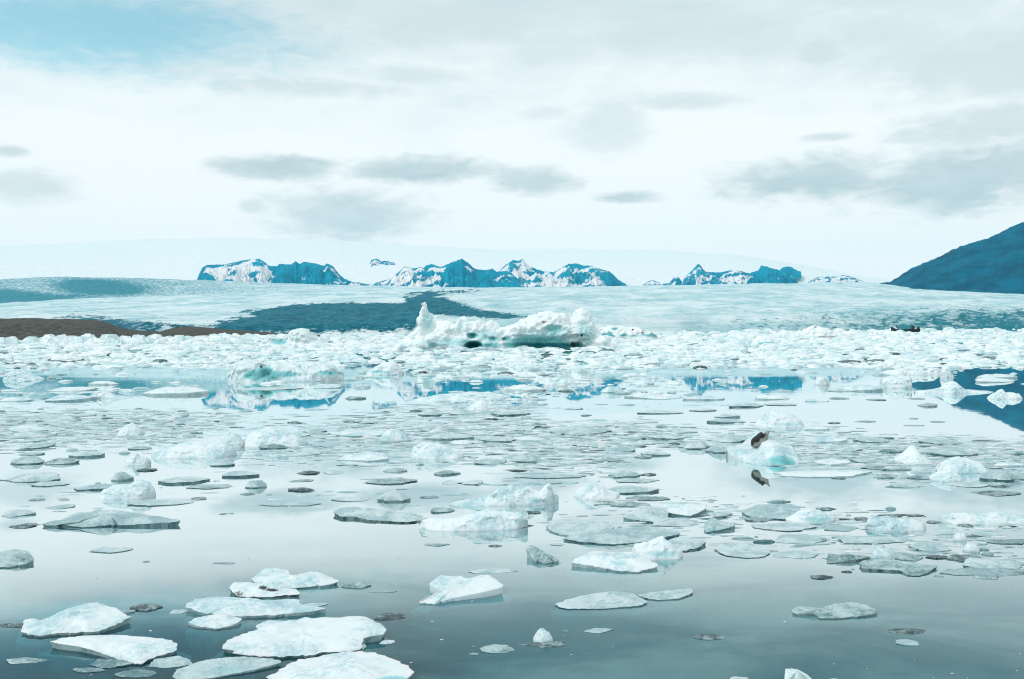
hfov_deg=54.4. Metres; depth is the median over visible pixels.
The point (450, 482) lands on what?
ice floe
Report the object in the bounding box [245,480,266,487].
ice floe
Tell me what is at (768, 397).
ice floe
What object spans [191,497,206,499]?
ice floe
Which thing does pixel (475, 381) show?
ice floe
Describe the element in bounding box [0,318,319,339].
gravel bank
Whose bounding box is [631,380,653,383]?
ice floe
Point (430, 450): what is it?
ice floe
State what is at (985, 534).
ice floe
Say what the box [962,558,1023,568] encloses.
ice floe
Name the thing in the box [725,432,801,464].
ice floe
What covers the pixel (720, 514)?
ice floe
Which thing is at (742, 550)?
ice floe
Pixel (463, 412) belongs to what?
ice floe
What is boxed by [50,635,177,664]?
ice floe
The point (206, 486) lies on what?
ice floe
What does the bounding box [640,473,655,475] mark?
ice floe
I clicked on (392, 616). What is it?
ice floe
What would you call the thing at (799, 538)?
ice floe
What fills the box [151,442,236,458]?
ice floe
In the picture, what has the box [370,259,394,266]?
mountain
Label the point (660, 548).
ice floe
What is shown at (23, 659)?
ice floe
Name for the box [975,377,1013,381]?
ice floe
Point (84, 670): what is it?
ice floe
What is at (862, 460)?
ice floe
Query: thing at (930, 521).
ice floe
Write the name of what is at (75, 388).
ice floe
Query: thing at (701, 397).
ice floe
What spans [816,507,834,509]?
ice floe
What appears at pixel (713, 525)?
ice floe
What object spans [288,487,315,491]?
ice floe
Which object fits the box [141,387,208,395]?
ice floe
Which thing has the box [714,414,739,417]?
ice floe
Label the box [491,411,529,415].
ice floe
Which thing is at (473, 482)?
ice floe
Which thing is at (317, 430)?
ice floe
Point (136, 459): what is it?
ice floe
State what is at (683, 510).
ice floe
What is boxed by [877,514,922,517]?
ice floe
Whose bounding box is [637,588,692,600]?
ice floe
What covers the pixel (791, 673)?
ice floe
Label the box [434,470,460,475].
ice floe
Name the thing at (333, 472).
ice floe
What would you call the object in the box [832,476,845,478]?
ice floe
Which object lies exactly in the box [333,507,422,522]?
ice floe
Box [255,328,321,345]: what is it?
iceberg
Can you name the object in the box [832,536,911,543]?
ice floe
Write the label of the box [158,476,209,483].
ice floe
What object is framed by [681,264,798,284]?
mountain
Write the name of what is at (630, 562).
ice floe
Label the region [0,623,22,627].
ice floe
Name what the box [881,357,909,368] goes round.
iceberg
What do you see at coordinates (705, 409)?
ice floe
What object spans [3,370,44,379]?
iceberg
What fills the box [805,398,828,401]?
ice floe
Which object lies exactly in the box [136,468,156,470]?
ice floe
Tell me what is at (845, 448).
ice floe
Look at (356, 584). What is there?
ice floe
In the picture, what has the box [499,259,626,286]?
mountain
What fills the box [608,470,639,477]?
ice floe
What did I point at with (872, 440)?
ice floe
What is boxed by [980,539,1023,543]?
ice floe
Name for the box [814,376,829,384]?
ice floe
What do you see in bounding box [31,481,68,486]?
ice floe
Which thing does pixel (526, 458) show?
ice floe
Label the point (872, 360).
ice floe
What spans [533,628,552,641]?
ice floe
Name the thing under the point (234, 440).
ice floe
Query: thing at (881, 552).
ice floe
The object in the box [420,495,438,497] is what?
ice floe
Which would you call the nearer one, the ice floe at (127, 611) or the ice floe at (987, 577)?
the ice floe at (127, 611)
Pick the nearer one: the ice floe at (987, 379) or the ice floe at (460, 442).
the ice floe at (460, 442)
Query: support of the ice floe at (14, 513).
on the water
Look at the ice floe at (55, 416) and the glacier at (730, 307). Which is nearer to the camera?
the ice floe at (55, 416)
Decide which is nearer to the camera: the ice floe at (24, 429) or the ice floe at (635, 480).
the ice floe at (635, 480)
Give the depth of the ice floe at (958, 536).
13.98 m
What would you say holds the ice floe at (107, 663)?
on the water
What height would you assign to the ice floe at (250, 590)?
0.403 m
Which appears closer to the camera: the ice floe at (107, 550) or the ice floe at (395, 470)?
the ice floe at (107, 550)
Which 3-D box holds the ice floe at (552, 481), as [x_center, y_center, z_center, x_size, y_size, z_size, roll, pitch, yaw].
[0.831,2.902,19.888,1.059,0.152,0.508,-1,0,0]
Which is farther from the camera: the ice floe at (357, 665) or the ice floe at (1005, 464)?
the ice floe at (1005, 464)
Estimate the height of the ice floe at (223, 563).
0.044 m
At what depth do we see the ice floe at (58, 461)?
23.69 m
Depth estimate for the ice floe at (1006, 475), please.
19.46 m
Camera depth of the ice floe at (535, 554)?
13.03 m
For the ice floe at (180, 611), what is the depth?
10.82 m
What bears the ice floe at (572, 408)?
on the water
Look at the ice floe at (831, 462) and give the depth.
21.99 m
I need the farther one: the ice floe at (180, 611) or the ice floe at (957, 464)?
the ice floe at (957, 464)
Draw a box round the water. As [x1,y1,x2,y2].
[0,328,1023,678]
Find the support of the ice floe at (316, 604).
on the water
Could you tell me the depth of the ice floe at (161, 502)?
17.84 m
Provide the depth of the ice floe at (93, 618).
10.25 m
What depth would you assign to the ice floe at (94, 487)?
19.62 m
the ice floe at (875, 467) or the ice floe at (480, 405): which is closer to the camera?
the ice floe at (875, 467)
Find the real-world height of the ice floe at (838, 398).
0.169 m
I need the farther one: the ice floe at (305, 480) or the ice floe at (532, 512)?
the ice floe at (305, 480)
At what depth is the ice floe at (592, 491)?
17.92 m
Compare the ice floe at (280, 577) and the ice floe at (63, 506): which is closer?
the ice floe at (280, 577)
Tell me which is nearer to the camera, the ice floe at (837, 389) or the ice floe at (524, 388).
the ice floe at (837, 389)
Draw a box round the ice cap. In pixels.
[0,238,891,285]
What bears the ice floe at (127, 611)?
on the water
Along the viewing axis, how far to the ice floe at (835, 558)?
12.83 m
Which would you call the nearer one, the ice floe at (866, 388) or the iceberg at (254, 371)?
the ice floe at (866, 388)
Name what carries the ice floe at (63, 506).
on the water
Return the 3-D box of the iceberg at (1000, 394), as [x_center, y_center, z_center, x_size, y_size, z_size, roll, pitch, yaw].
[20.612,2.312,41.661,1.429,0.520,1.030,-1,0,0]
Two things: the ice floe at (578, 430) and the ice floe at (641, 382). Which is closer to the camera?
the ice floe at (578, 430)
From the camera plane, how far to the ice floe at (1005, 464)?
21.38 m
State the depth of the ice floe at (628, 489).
18.54 m
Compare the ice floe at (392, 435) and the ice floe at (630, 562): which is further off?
the ice floe at (392, 435)
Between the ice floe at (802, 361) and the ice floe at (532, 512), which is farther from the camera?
the ice floe at (802, 361)
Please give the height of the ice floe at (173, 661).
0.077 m
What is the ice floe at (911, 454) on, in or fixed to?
on the water
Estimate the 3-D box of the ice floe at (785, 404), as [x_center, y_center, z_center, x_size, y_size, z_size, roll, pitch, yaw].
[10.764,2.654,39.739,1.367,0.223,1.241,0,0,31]
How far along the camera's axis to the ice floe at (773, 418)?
30.52 m
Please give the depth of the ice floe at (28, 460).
23.73 m
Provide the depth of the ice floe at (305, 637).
9.65 m
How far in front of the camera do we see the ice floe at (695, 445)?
25.24 m
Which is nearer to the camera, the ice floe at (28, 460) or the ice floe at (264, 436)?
the ice floe at (28, 460)
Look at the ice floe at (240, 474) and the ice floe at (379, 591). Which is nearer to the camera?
the ice floe at (379, 591)
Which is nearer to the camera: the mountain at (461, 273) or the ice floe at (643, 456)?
the ice floe at (643, 456)
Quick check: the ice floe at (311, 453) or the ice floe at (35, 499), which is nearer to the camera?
the ice floe at (35, 499)
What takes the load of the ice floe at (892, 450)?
on the water
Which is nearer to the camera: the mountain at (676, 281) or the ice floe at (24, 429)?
the ice floe at (24, 429)
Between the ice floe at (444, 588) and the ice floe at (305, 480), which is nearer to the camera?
the ice floe at (444, 588)
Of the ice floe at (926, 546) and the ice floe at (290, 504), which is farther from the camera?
the ice floe at (290, 504)
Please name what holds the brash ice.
on the water
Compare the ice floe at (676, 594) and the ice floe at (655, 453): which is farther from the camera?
the ice floe at (655, 453)
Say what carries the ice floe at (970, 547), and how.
on the water
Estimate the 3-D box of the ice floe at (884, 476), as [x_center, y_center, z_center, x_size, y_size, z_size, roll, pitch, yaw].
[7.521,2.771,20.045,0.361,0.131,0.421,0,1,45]
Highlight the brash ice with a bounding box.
[0,327,1023,677]
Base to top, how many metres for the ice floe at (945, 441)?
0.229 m
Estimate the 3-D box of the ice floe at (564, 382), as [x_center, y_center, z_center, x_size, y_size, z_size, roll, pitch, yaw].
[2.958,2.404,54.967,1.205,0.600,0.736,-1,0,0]
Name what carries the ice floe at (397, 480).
on the water
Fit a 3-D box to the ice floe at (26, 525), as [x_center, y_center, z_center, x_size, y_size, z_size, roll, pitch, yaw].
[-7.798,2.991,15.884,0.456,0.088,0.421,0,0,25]
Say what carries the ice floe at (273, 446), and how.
on the water
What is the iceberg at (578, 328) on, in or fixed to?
on the water
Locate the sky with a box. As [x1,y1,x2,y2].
[0,0,1023,279]
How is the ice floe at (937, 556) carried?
on the water
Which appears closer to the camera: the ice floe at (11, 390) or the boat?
the ice floe at (11, 390)
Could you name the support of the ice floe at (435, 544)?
on the water
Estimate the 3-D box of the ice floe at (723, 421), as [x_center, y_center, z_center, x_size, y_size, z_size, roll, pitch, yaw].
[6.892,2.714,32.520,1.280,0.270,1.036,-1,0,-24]
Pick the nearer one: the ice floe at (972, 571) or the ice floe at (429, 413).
the ice floe at (972, 571)
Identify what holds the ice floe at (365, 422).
on the water
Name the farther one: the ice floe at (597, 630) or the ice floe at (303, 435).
the ice floe at (303, 435)
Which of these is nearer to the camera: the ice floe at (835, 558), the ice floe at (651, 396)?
the ice floe at (835, 558)
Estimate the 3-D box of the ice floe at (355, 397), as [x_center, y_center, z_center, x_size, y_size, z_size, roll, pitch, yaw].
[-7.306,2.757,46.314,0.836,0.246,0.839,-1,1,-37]
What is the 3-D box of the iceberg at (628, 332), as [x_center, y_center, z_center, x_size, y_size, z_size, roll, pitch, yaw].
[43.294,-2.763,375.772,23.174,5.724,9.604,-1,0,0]
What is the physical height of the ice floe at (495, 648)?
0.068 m
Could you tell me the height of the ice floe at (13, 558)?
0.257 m
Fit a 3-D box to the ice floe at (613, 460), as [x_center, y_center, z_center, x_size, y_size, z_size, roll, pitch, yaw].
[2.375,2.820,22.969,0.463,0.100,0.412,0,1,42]
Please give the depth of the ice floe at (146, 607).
10.98 m
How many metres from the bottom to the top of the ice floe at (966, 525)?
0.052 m
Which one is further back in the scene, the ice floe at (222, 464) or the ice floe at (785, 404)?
the ice floe at (785, 404)
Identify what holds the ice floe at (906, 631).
on the water
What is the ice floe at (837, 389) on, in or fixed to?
on the water
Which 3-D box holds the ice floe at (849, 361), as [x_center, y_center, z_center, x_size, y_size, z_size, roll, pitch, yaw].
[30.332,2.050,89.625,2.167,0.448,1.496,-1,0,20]
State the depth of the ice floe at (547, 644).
9.54 m
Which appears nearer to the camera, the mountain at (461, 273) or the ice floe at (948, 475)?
the ice floe at (948, 475)
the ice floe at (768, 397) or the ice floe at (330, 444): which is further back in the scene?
the ice floe at (768, 397)
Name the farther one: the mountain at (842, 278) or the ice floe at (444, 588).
the mountain at (842, 278)
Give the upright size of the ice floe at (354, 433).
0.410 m
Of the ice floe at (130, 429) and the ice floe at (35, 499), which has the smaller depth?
the ice floe at (35, 499)
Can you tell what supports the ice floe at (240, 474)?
on the water
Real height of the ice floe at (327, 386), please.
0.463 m
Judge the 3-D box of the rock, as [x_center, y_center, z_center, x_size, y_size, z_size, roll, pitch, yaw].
[5.767,2.309,23.125,0.421,0.382,0.360,-1,0,0]
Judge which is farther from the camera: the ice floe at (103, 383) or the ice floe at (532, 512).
the ice floe at (103, 383)
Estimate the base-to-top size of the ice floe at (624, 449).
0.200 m
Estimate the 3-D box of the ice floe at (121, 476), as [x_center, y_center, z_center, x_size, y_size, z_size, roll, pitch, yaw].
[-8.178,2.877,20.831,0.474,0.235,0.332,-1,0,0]
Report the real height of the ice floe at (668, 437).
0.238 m
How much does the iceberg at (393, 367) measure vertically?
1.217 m
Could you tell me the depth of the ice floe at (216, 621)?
10.30 m
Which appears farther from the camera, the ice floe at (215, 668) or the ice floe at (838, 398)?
the ice floe at (838, 398)
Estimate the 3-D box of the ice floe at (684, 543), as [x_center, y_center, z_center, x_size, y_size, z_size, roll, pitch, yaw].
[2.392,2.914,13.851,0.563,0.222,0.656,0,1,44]
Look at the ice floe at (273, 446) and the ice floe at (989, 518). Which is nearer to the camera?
the ice floe at (989, 518)
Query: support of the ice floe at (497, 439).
on the water
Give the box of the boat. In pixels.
[891,325,919,331]
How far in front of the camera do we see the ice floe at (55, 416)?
37.84 m
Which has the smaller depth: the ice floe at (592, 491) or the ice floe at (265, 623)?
the ice floe at (265, 623)
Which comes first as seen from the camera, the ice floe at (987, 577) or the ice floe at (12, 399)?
the ice floe at (987, 577)
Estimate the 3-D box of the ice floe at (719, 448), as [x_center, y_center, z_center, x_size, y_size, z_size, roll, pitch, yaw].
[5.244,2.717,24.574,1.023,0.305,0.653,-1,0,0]
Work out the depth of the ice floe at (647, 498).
17.74 m
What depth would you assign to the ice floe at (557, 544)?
14.01 m
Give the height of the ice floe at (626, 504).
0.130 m
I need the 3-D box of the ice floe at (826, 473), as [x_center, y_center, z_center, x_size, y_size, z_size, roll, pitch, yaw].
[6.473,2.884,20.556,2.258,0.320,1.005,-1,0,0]
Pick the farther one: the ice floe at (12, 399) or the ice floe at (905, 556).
the ice floe at (12, 399)
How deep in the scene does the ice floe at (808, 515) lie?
15.52 m
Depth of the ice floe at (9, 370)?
89.01 m
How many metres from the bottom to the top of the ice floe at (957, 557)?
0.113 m
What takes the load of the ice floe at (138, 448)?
on the water
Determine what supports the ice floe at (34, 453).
on the water
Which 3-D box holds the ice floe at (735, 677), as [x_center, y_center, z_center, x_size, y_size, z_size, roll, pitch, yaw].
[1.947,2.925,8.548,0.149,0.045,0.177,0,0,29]
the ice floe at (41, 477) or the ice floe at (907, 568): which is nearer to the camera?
the ice floe at (907, 568)
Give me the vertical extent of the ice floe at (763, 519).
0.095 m
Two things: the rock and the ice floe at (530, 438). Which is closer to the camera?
the rock
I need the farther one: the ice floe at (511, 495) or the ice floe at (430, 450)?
the ice floe at (430, 450)
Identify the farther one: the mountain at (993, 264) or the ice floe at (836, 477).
the mountain at (993, 264)
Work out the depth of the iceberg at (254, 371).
64.29 m
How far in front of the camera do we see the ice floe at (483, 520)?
15.21 m
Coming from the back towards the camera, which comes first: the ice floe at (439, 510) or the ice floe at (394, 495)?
the ice floe at (394, 495)
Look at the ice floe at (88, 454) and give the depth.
24.99 m
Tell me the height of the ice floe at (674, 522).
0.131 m
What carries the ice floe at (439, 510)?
on the water
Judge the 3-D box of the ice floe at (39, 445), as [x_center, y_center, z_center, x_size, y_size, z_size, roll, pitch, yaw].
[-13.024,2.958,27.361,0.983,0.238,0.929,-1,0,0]
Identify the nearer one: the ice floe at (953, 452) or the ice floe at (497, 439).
the ice floe at (953, 452)
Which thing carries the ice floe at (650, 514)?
on the water
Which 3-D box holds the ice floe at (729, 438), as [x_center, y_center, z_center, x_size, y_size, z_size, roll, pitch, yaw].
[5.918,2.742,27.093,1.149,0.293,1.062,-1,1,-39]
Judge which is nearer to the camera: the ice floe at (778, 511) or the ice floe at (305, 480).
the ice floe at (778, 511)
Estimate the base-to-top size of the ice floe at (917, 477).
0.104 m
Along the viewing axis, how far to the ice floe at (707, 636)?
9.71 m
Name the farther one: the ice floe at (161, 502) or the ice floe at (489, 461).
the ice floe at (489, 461)
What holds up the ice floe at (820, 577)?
on the water
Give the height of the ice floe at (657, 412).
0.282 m
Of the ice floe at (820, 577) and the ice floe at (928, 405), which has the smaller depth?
the ice floe at (820, 577)
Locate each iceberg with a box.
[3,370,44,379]
[96,389,132,398]
[228,360,343,381]
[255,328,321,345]
[366,361,403,374]
[392,302,635,349]
[414,391,510,400]
[598,325,657,338]
[751,336,776,345]
[799,325,837,337]
[879,375,911,387]
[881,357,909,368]
[881,366,939,374]
[914,381,991,393]
[940,365,953,377]
[987,389,1021,398]
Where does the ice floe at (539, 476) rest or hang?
on the water
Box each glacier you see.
[0,276,939,302]
[0,283,1023,335]
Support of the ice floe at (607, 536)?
on the water
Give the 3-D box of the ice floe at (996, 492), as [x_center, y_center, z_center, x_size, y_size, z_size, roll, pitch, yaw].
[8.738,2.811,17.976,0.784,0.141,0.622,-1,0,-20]
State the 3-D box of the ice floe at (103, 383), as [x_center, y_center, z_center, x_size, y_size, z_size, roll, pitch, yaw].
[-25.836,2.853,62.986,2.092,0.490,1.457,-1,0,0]
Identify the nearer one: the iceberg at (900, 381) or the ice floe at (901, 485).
the ice floe at (901, 485)
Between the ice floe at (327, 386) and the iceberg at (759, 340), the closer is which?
the ice floe at (327, 386)
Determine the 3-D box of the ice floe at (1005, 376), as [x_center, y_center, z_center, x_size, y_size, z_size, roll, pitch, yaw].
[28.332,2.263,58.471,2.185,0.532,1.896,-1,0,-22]
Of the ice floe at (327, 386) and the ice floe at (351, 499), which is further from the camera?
the ice floe at (327, 386)
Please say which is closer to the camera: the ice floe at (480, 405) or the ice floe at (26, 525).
the ice floe at (26, 525)
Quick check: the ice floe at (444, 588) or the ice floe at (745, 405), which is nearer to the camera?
the ice floe at (444, 588)
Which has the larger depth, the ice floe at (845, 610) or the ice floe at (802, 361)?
the ice floe at (802, 361)
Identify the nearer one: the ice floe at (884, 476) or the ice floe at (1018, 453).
the ice floe at (884, 476)
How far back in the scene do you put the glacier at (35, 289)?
6699.38 m
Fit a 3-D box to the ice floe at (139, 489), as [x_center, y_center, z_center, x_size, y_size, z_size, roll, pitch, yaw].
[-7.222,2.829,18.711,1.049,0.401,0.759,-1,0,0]
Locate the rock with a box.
[751,431,769,446]
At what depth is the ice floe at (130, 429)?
30.35 m
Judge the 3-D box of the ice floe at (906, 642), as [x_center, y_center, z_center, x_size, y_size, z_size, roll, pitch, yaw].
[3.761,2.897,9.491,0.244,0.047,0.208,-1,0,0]
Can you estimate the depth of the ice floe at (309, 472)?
21.47 m
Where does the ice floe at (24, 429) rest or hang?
on the water
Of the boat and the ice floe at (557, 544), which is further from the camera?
the boat
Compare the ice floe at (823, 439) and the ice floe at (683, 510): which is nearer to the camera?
the ice floe at (683, 510)
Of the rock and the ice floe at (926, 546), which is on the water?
the ice floe at (926, 546)
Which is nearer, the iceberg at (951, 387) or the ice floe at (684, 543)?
the ice floe at (684, 543)
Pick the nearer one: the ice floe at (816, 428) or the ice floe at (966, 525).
the ice floe at (966, 525)
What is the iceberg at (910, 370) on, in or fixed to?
on the water
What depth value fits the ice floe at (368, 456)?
23.66 m
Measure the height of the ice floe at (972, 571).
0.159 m
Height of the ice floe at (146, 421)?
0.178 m
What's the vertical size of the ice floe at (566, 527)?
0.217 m
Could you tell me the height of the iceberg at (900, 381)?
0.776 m
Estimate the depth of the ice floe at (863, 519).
15.57 m
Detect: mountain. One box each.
[197,259,360,284]
[348,259,527,287]
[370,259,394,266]
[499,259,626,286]
[643,277,681,285]
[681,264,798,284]
[780,266,800,278]
[808,275,863,282]
[836,222,1023,293]
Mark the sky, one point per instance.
(881, 139)
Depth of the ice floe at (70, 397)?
47.20 m
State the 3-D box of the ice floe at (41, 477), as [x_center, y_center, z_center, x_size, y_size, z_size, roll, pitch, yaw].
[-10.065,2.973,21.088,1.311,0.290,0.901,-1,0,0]
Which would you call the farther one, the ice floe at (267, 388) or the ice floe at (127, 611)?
the ice floe at (267, 388)
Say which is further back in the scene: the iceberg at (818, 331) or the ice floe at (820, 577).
the iceberg at (818, 331)
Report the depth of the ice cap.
12798.81 m
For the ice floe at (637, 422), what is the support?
on the water
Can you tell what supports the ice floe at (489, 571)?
on the water
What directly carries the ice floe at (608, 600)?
on the water
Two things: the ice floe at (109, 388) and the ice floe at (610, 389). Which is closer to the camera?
the ice floe at (610, 389)
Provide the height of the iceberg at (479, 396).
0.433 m
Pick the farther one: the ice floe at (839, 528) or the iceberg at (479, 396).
the iceberg at (479, 396)
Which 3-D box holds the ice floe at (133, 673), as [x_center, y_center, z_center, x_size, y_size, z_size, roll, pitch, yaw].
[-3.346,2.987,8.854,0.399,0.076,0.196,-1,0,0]
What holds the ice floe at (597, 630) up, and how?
on the water
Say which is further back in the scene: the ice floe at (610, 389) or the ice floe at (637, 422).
the ice floe at (610, 389)
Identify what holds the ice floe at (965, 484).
on the water
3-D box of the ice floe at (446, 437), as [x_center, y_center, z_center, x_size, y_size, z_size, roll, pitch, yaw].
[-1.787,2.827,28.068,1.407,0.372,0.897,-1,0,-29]
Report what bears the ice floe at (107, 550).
on the water
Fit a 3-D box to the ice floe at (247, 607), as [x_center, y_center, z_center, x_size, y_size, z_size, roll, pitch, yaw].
[-2.801,3.050,10.814,1.852,0.412,0.640,-1,0,7]
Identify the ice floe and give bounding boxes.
[0,397,31,401]
[0,549,33,567]
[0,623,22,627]
[1,389,19,391]
[2,509,35,516]
[5,369,23,371]
[5,472,60,481]
[6,657,46,663]
[8,426,47,431]
[9,523,36,528]
[10,456,44,464]
[19,452,44,454]
[20,442,55,448]
[21,602,130,636]
[28,498,44,500]
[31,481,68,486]
[36,414,96,417]
[42,510,180,527]
[43,458,79,464]
[44,394,96,401]
[45,504,74,508]
[48,387,95,390]
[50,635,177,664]
[68,451,104,457]
[73,668,104,672]
[74,484,114,490]
[88,381,118,384]
[90,547,132,552]
[90,658,131,667]
[97,387,120,389]
[100,479,155,499]
[111,472,133,480]
[114,669,155,677]
[117,423,144,435]
[122,610,135,613]
[124,453,150,465]
[127,498,193,505]
[128,446,150,449]
[130,602,162,611]
[134,421,159,422]
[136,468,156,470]
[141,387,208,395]
[148,656,191,667]
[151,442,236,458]
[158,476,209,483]
[169,609,188,613]
[173,656,280,678]
[185,596,325,617]
[186,484,230,488]
[188,614,241,629]
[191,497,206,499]
[210,462,234,465]
[212,562,234,563]
[217,432,244,447]
[222,471,259,476]
[222,616,385,658]
[229,582,299,598]
[230,387,302,389]
[244,427,308,447]
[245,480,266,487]
[251,568,338,588]
[256,620,282,628]
[259,444,288,448]
[260,502,321,505]
[266,651,413,678]
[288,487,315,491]
[289,479,313,481]
[294,434,309,436]
[297,451,321,454]
[297,471,318,474]
[304,428,326,431]
[304,603,326,606]
[311,384,341,387]
[311,442,360,446]
[324,471,342,473]
[327,429,384,436]
[331,497,371,501]
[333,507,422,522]
[337,451,388,461]
[341,581,370,587]
[345,396,365,398]
[359,421,377,423]
[366,477,416,484]
[367,590,395,592]
[373,613,405,619]
[377,489,410,501]
[379,640,394,643]
[380,428,410,442]
[383,468,406,471]
[409,442,463,459]
[418,412,441,415]
[419,510,527,531]
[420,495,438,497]
[420,575,502,604]
[422,433,473,440]
[424,543,449,546]
[430,507,454,512]
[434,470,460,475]
[442,480,457,483]
[449,410,476,414]
[449,440,473,444]
[449,483,558,505]
[462,480,482,484]
[466,400,488,409]
[469,380,482,382]
[469,568,514,573]
[474,458,506,463]
[478,436,514,441]
[480,644,513,652]
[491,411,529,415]
[500,384,544,391]
[512,453,536,462]
[514,436,542,440]
[517,474,583,478]
[519,641,565,647]
[527,511,540,513]
[527,545,558,563]
[529,480,572,483]
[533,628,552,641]
[546,519,614,535]
[550,425,611,434]
[550,543,562,545]
[555,591,646,609]
[556,378,575,386]
[563,527,679,544]
[564,407,582,409]
[571,551,657,572]
[573,482,619,499]
[584,628,613,632]
[601,386,623,392]
[603,446,634,451]
[606,459,623,461]
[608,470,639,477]
[608,485,659,493]
[608,502,650,506]
[615,421,657,422]
[616,478,656,481]
[623,506,667,522]
[624,393,682,398]
[627,496,669,500]
[630,536,682,559]
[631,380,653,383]
[634,455,651,457]
[637,410,683,413]
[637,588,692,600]
[640,451,670,455]
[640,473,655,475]
[648,434,683,439]
[651,518,697,526]
[662,503,706,516]
[668,537,705,550]
[678,441,709,448]
[682,395,724,399]
[689,408,715,410]
[693,634,724,639]
[704,517,734,532]
[705,443,734,452]
[706,434,747,442]
[707,419,744,422]
[708,511,732,516]
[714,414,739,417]
[714,542,769,557]
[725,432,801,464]
[729,403,763,406]
[730,676,748,678]
[742,504,800,519]
[745,517,771,521]
[751,523,817,531]
[754,409,803,427]
[755,394,789,399]
[764,403,796,405]
[773,551,817,558]
[774,470,872,477]
[776,534,824,543]
[785,508,835,522]
[785,668,810,678]
[792,602,876,618]
[797,360,810,362]
[803,426,829,429]
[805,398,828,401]
[807,436,846,442]
[810,575,832,578]
[813,459,850,465]
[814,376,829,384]
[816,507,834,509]
[824,525,857,530]
[826,446,862,450]
[827,388,852,390]
[827,553,869,563]
[829,397,848,398]
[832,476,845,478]
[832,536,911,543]
[838,360,860,361]
[840,385,882,391]
[849,458,879,462]
[853,437,888,442]
[854,517,867,521]
[859,559,936,575]
[860,465,909,468]
[865,359,884,361]
[866,515,925,531]
[870,545,895,559]
[874,474,897,477]
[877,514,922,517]
[879,449,903,452]
[887,628,924,633]
[890,483,919,487]
[893,552,922,560]
[894,445,930,462]
[896,639,918,645]
[908,475,928,478]
[908,542,950,551]
[917,403,937,406]
[918,439,963,444]
[925,555,947,558]
[926,448,977,456]
[926,520,939,522]
[929,469,962,481]
[936,456,987,472]
[939,512,1023,524]
[940,567,1023,575]
[943,482,989,486]
[946,554,986,561]
[953,532,966,540]
[957,524,973,526]
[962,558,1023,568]
[963,542,979,552]
[972,490,1020,495]
[972,532,1002,535]
[973,574,998,579]
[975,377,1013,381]
[976,374,1017,378]
[979,469,1023,480]
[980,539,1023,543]
[992,462,1022,466]
[1010,452,1023,454]
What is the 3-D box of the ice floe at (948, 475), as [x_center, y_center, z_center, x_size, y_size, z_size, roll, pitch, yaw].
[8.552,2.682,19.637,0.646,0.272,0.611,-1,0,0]
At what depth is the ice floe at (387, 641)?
9.67 m
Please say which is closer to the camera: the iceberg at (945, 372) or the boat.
the iceberg at (945, 372)
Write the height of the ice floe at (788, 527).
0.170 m
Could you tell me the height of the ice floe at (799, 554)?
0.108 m
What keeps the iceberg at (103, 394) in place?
on the water
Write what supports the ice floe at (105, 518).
on the water
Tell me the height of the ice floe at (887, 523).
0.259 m

